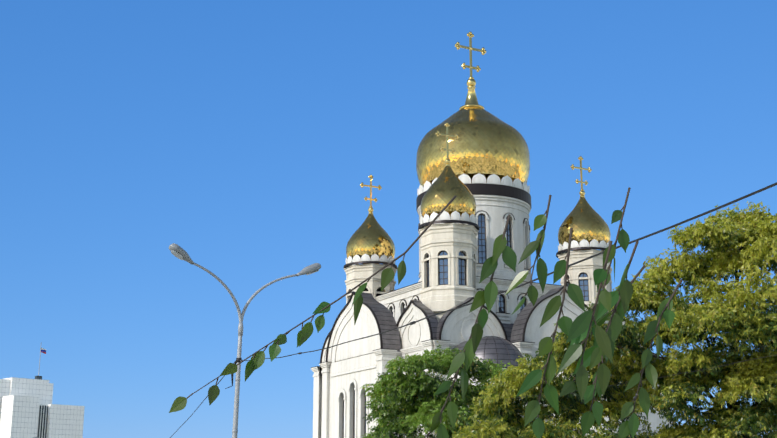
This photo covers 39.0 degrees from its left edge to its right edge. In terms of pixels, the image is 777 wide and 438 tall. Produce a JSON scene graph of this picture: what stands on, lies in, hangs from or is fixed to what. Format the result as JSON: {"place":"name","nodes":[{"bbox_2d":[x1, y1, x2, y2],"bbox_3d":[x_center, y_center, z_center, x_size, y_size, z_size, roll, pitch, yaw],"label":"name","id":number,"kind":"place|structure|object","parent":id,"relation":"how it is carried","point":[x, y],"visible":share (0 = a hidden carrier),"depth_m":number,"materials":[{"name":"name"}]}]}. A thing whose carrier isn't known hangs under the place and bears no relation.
{"place":"outdoors","nodes":[
{"label":"outdoors","id":0,"kind":"place"},
{"bbox_2d":[0,342,84,437],"bbox_3d":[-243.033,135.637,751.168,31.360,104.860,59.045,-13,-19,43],"label":"office tower","id":1,"kind":"structure","parent":0,"point":[28,409],"depth_m":743.75,"materials":[{"name":"tile"}]},
{"bbox_2d":[0,0,776,437],"label":"sky","id":2,"kind":"structure","parent":0,"point":[244,136],"materials":[{"name":"blue"}]},
{"bbox_2d":[169,187,682,437],"bbox_3d":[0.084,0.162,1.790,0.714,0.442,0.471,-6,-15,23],"label":"branch","id":3,"kind":"object","parent":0,"point":[576,331],"visible":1,"depth_m":1.63,"materials":[{"name":"green plant"}]},
{"bbox_2d":[311,32,671,437],"bbox_3d":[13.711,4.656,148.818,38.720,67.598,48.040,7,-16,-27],"label":"cathedral","id":4,"kind":"structure","parent":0,"point":[473,156],"depth_m":142.93,"materials":[{"name":"white stone"}]},
{"bbox_2d":[502,323,513,340],"bbox_3d":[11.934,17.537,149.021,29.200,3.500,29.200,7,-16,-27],"label":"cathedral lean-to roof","id":5,"kind":"structure","parent":4,"relation":"attached to","point":[508,328],"depth_m":137.40,"materials":[{"name":"grey metal"}]},
{"bbox_2d":[510,354,776,398],"bbox_3d":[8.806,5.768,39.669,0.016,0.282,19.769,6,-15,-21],"label":"thin cable","id":6,"kind":"object","parent":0,"point":[675,374],"visible":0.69,"depth_m":36.48,"materials":[{"name":"black rubber"}]},
{"label":"ground","id":7,"kind":"structure","parent":0,"visible":0},
{"bbox_2d":[169,243,320,437],"bbox_3d":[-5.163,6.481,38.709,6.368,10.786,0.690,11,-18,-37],"label":"street lamp","id":8,"kind":"object","parent":7,"relation":"on","point":[178,251],"visible":1,"depth_m":38.97,"materials":[{"name":"grey metal"}]},
{"bbox_2d":[170,361,235,437],"bbox_3d":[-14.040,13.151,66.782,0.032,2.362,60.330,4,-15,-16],"label":"street cable","id":9,"kind":"structure","parent":8,"relation":"attached to","point":[198,406],"depth_m":49.03,"materials":[{"name":"black rubber"}]},
{"bbox_2d":[241,182,776,360],"bbox_3d":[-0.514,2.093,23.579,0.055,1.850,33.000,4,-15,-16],"label":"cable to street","id":10,"kind":"object","parent":8,"relation":"attached to","point":[695,217],"visible":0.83,"depth_m":13.39,"materials":[{"name":"black rubber"}]},
{"bbox_2d":[361,341,526,437],"bbox_3d":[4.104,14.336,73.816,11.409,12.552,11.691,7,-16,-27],"label":"tree","id":11,"kind":"object","parent":7,"relation":"on","point":[416,401],"visible":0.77,"depth_m":71.92,"materials":[{"name":"green plant"}]},
{"bbox_2d":[452,201,776,437],"bbox_3d":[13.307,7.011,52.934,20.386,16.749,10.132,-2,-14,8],"label":"tree","id":12,"kind":"object","parent":7,"relation":"on","point":[731,322],"visible":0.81,"depth_m":51.65,"materials":[{"name":"green plant"}]}
]}

